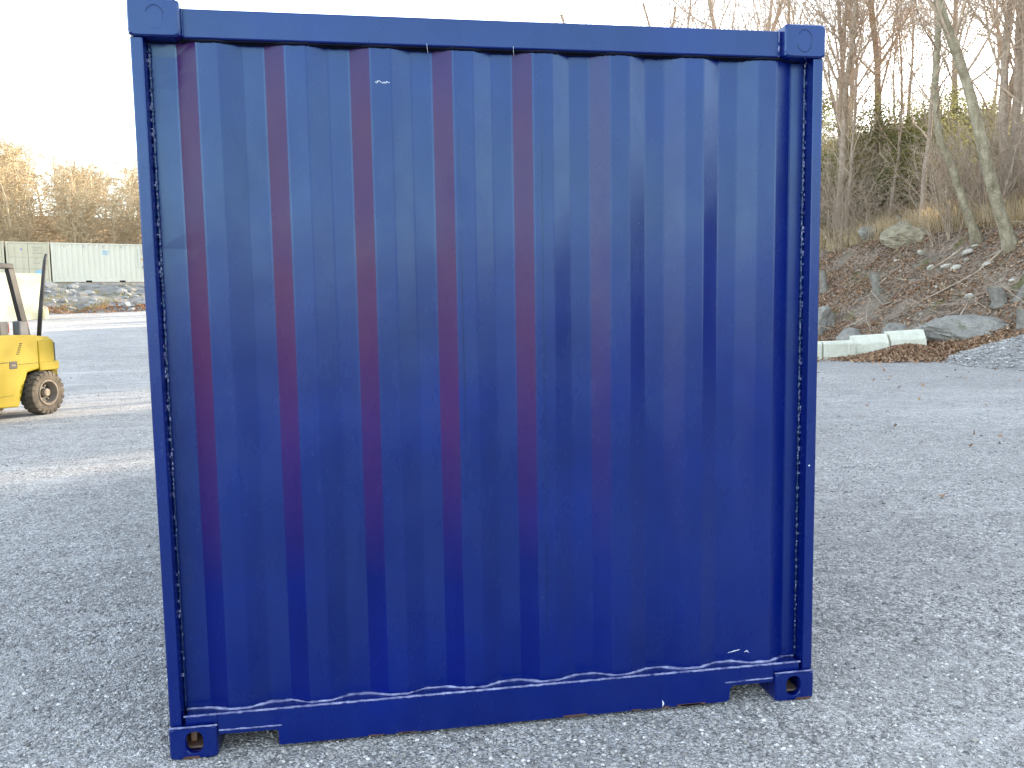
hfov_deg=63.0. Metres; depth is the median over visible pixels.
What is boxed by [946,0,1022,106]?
bare tree
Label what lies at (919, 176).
sapling
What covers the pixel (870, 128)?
sapling
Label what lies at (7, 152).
bare tree
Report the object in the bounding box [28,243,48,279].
door
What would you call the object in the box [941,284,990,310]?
fallen branch
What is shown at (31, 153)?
bare tree
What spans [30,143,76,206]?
bare tree
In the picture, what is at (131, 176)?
bare tree
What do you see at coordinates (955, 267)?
rock
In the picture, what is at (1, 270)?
door
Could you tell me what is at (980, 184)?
sapling
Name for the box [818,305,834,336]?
boulder
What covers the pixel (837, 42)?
bare tree
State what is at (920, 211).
sapling
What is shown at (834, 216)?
sapling
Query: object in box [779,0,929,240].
bare tree
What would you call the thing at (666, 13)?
bare tree
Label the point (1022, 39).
bare tree
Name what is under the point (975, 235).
leaning tree
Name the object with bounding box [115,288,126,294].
rubble rock
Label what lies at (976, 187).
sapling
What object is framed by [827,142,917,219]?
sapling
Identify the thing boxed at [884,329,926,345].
concrete block
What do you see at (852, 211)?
sapling
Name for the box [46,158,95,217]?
bare tree
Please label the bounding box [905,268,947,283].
fallen branch
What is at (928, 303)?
fallen branch
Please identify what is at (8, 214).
bare tree
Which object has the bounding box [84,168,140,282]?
bare tree
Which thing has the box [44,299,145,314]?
leaf litter
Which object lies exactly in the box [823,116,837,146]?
sapling
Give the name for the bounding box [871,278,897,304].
fallen branch
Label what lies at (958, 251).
fallen branch
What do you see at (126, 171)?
bare tree
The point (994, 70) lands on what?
sapling
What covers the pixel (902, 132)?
sapling
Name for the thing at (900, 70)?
bare tree
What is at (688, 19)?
bare tree
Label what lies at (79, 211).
bare tree
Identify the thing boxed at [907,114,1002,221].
sapling
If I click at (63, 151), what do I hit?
bare tree
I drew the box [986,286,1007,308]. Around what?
rock
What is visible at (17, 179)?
bare tree
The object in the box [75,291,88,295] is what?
rubble rock
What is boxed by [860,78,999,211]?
evergreen shrub
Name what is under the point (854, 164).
evergreen shrub
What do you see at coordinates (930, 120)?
bare tree
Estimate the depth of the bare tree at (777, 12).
51.85 m
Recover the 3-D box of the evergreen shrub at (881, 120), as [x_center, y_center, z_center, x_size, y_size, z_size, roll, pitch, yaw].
[17.209,-10.682,38.343,6.465,6.712,6.218,-3,6,-20]
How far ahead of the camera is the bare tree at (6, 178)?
63.24 m
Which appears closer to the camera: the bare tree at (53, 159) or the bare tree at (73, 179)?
the bare tree at (73, 179)
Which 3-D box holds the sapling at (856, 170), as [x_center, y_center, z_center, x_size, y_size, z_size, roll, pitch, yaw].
[14.532,-9.230,37.065,5.097,6.102,4.620,-1,6,0]
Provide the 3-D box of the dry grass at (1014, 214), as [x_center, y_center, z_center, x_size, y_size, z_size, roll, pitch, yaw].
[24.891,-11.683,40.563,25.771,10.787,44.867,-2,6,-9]
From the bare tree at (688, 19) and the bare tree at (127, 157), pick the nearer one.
the bare tree at (688, 19)
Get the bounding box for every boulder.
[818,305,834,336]
[835,327,860,340]
[879,224,930,249]
[882,322,906,333]
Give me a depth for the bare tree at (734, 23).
51.34 m
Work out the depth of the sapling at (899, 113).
49.63 m
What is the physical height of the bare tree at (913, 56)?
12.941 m
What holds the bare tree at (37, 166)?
on the hills
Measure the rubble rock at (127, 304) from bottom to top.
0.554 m
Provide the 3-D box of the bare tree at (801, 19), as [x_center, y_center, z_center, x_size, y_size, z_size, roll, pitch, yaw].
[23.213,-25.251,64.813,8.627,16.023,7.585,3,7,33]
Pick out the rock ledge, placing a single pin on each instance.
(957, 327)
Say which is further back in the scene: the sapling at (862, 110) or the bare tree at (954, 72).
the sapling at (862, 110)
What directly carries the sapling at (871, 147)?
on the wooded bank
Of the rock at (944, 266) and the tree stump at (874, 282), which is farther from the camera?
the tree stump at (874, 282)
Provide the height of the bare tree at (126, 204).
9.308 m
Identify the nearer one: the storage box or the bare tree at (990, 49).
the storage box
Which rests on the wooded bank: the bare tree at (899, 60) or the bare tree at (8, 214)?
the bare tree at (899, 60)
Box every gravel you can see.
[215,685,788,764]
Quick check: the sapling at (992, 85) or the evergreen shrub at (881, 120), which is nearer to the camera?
the evergreen shrub at (881, 120)
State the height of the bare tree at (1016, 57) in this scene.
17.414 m
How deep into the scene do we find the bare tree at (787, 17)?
43.70 m
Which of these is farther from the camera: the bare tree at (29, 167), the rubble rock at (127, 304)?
the bare tree at (29, 167)
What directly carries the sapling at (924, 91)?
on the wooded bank
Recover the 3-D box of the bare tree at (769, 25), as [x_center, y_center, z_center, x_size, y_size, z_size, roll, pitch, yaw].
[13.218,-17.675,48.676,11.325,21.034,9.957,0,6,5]
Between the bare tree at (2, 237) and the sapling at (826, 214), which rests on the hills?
the bare tree at (2, 237)
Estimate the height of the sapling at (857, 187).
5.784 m
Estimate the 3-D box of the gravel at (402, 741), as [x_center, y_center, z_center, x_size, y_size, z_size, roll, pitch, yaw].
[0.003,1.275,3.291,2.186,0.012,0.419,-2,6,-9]
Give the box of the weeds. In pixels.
[43,281,134,312]
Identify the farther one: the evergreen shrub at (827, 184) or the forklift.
the evergreen shrub at (827, 184)
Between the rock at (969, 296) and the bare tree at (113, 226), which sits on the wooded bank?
the rock at (969, 296)
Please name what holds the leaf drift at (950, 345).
on the ground at (104, 357)
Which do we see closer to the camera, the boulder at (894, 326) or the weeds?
the boulder at (894, 326)
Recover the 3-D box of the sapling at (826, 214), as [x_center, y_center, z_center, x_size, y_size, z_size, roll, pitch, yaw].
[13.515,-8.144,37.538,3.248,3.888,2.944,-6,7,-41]
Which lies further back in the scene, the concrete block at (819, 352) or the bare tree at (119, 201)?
the bare tree at (119, 201)
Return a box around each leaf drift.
[817,343,953,363]
[895,313,1020,361]
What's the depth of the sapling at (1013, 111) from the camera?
23.10 m
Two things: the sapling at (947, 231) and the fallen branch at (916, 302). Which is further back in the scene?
the sapling at (947, 231)
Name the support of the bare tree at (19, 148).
on the hills
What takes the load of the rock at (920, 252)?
on the wooded bank
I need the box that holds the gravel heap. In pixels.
[944,336,1023,370]
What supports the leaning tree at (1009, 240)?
on the wooded bank
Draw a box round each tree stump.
[819,270,828,293]
[869,273,881,296]
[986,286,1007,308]
[1015,309,1023,329]
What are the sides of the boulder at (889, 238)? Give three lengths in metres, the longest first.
2.048 x 1.265 x 1.004 m
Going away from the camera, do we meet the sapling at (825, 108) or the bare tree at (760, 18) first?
the sapling at (825, 108)
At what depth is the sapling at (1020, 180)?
28.30 m
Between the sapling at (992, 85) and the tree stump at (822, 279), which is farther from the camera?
the sapling at (992, 85)
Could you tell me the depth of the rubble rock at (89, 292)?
52.87 m
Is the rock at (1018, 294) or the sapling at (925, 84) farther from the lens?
the sapling at (925, 84)
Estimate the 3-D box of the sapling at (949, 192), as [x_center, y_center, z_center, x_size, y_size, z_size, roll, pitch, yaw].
[14.837,-7.039,28.504,4.269,3.879,3.560,-4,6,-26]
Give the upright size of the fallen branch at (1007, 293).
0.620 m
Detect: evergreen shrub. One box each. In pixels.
[820,123,901,224]
[820,145,865,226]
[821,82,949,221]
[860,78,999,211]
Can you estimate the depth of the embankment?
52.22 m
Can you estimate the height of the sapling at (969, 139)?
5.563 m
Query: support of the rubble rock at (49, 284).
on the embankment
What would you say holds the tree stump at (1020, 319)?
on the wooded bank
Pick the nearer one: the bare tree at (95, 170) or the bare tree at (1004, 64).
the bare tree at (1004, 64)
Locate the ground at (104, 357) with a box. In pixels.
[0,311,1023,767]
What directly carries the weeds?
on the embankment
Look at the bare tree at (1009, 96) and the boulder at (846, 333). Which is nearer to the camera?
the boulder at (846, 333)
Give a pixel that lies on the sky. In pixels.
(66, 68)
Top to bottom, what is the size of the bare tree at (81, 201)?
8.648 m
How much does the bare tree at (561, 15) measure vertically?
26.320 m
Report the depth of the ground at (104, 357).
4.77 m
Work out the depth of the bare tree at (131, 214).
70.68 m
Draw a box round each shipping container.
[0,241,4,272]
[3,241,51,281]
[49,242,143,281]
[126,0,825,759]
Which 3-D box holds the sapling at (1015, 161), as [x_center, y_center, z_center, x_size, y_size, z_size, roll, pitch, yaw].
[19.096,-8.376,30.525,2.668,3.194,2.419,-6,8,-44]
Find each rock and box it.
[45,282,57,287]
[50,287,59,290]
[68,284,78,288]
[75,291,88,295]
[83,290,95,294]
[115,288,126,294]
[118,302,131,307]
[858,225,876,240]
[917,250,924,255]
[940,263,950,268]
[950,264,962,270]
[962,249,973,255]
[964,293,973,298]
[982,261,992,266]
[1009,284,1023,301]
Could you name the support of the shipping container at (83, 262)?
on the embankment
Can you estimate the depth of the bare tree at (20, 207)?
71.66 m
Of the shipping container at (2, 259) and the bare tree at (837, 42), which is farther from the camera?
the shipping container at (2, 259)
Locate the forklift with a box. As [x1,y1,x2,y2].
[0,254,64,413]
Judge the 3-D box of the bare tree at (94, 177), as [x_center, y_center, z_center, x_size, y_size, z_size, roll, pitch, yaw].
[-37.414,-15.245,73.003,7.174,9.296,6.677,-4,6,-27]
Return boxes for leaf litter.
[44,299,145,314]
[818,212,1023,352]
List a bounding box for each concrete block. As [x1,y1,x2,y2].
[817,342,821,359]
[818,340,855,358]
[850,334,889,354]
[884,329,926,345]
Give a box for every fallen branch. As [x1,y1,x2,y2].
[822,232,869,249]
[843,299,900,328]
[852,290,884,330]
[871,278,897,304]
[892,287,943,314]
[903,296,956,308]
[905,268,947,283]
[918,249,1002,302]
[929,247,963,270]
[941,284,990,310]
[944,257,968,269]
[962,267,1023,301]
[989,283,1021,307]
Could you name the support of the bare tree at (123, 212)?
on the hills
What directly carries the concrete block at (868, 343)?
on the ground at (104, 357)
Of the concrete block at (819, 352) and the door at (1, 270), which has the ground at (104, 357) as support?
the concrete block at (819, 352)
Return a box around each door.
[0,243,2,272]
[7,243,28,272]
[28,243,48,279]
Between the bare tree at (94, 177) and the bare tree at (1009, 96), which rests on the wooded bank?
the bare tree at (1009, 96)
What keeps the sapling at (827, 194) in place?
on the wooded bank
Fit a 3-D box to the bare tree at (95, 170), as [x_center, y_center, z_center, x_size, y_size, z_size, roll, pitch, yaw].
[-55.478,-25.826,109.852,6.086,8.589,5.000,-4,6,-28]
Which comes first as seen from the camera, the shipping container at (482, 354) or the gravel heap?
the shipping container at (482, 354)
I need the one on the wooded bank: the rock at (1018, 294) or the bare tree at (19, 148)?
the rock at (1018, 294)
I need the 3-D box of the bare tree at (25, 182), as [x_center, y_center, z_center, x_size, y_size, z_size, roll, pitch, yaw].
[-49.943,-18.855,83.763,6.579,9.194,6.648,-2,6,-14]
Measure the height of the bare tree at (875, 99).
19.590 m
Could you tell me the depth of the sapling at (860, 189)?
34.92 m
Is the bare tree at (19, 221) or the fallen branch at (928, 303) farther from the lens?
the bare tree at (19, 221)
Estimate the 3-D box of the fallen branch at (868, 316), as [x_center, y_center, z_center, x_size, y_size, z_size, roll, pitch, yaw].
[11.662,-2.265,27.142,1.859,0.983,0.039,5,8,44]
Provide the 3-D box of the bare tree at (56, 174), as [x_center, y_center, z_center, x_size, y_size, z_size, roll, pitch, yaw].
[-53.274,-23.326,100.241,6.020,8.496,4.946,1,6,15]
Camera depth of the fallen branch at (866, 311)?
26.75 m
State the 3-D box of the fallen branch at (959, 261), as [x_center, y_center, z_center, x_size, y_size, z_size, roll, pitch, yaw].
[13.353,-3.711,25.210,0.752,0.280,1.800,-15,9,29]
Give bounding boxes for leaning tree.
[867,0,1023,256]
[884,0,1015,247]
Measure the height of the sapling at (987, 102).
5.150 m
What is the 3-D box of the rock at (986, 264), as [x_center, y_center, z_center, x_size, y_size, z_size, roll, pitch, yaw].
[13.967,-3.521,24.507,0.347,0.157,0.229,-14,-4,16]
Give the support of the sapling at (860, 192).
on the wooded bank
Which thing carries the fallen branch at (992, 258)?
on the wooded bank
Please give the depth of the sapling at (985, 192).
27.48 m
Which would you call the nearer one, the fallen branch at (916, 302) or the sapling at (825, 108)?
the fallen branch at (916, 302)
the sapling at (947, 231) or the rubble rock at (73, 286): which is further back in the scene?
the rubble rock at (73, 286)
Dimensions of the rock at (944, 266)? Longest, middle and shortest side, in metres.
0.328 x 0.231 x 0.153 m
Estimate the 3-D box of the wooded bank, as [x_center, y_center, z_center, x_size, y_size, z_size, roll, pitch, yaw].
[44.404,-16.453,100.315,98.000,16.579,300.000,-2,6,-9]
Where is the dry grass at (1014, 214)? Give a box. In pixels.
[819,105,1023,251]
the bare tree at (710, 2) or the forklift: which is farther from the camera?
the bare tree at (710, 2)
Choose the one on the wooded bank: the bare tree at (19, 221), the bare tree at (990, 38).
the bare tree at (990, 38)
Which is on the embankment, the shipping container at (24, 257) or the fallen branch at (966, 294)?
the shipping container at (24, 257)
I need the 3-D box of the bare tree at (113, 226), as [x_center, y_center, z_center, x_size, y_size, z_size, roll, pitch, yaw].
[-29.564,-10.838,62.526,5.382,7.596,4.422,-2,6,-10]
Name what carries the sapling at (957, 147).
on the wooded bank
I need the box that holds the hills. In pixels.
[0,217,143,282]
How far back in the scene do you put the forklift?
12.52 m
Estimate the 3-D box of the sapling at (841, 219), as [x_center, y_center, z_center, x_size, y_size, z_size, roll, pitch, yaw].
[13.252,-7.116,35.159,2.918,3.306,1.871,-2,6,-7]
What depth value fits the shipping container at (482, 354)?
3.05 m
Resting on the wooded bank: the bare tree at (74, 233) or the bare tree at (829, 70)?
the bare tree at (829, 70)
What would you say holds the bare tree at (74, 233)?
on the embankment
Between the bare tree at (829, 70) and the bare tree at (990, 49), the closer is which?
the bare tree at (829, 70)
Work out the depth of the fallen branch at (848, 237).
33.18 m
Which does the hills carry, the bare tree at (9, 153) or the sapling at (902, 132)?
the bare tree at (9, 153)
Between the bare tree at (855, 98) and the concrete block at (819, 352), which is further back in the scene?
the bare tree at (855, 98)
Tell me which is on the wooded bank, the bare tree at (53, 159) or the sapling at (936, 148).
the sapling at (936, 148)
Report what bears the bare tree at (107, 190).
on the hills
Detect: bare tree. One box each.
[0,121,20,195]
[0,129,36,202]
[0,131,91,242]
[0,134,70,244]
[0,136,32,185]
[0,136,61,241]
[0,144,48,239]
[0,149,38,238]
[0,161,56,242]
[0,162,31,241]
[0,162,34,241]
[1,174,48,239]
[7,157,48,230]
[13,139,57,213]
[23,157,106,242]
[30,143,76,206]
[36,140,104,222]
[37,172,112,243]
[40,171,120,282]
[42,154,78,200]
[42,164,114,241]
[44,156,126,237]
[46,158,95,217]
[58,157,123,240]
[74,187,141,282]
[75,154,110,211]
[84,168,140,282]
[88,141,138,222]
[92,167,141,243]
[93,149,132,217]
[96,151,138,241]
[97,167,123,216]
[102,183,139,241]
[104,180,135,227]
[107,198,141,243]
[120,158,137,198]
[518,0,633,24]
[602,0,731,27]
[618,0,743,28]
[629,0,798,29]
[649,0,736,29]
[649,0,831,76]
[686,0,872,94]
[696,0,833,44]
[707,0,781,29]
[737,0,796,30]
[761,0,868,78]
[772,0,919,226]
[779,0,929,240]
[780,0,931,214]
[796,0,946,200]
[804,0,914,240]
[805,0,894,134]
[831,0,965,222]
[863,0,982,223]
[864,0,932,115]
[883,0,1023,201]
[887,0,987,125]
[894,1,1014,182]
[902,0,1002,176]
[912,0,1013,113]
[944,0,1023,207]
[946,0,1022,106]
[961,0,1015,102]
[974,0,1021,189]
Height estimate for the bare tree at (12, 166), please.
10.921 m
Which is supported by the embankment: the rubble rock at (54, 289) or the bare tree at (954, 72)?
the rubble rock at (54, 289)
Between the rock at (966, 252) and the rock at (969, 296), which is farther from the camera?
the rock at (966, 252)
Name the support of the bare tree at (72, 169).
on the hills
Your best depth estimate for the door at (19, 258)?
53.47 m
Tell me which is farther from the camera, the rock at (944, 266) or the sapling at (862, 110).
the sapling at (862, 110)
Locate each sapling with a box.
[820,100,905,235]
[820,123,878,244]
[820,137,910,237]
[820,139,874,228]
[820,152,893,238]
[820,174,840,223]
[820,177,864,252]
[820,180,857,242]
[822,75,862,155]
[822,153,920,225]
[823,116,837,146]
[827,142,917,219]
[830,90,874,130]
[830,103,910,176]
[832,92,903,185]
[865,139,990,219]
[870,174,961,247]
[881,117,1019,233]
[882,89,928,191]
[883,94,920,124]
[893,63,949,113]
[895,66,1023,210]
[898,101,1023,216]
[901,66,1010,180]
[907,88,1020,239]
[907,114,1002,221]
[909,106,996,178]
[911,58,948,107]
[911,110,958,173]
[931,45,1023,214]
[932,130,1023,217]
[940,104,1023,209]
[945,89,1022,168]
[977,60,1011,104]
[982,27,1023,162]
[984,41,1021,97]
[994,137,1023,191]
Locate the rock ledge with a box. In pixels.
[914,315,1008,341]
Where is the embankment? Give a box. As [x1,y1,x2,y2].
[43,283,145,314]
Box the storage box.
[0,273,48,320]
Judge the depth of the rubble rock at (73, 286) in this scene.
53.74 m
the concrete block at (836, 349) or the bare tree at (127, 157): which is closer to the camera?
the concrete block at (836, 349)
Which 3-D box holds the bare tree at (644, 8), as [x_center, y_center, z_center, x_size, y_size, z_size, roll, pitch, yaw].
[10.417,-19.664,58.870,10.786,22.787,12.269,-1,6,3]
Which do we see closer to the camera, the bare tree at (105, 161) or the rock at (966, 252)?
the rock at (966, 252)
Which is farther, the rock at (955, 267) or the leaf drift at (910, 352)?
the rock at (955, 267)
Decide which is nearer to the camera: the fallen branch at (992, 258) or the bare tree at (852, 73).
the fallen branch at (992, 258)
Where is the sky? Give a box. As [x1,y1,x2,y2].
[0,0,1015,217]
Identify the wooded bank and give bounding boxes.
[818,113,1023,351]
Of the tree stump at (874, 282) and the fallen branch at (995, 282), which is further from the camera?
the tree stump at (874, 282)
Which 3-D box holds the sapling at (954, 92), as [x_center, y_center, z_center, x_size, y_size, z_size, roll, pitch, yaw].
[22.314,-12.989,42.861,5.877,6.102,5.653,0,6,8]
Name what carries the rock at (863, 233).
on the wooded bank

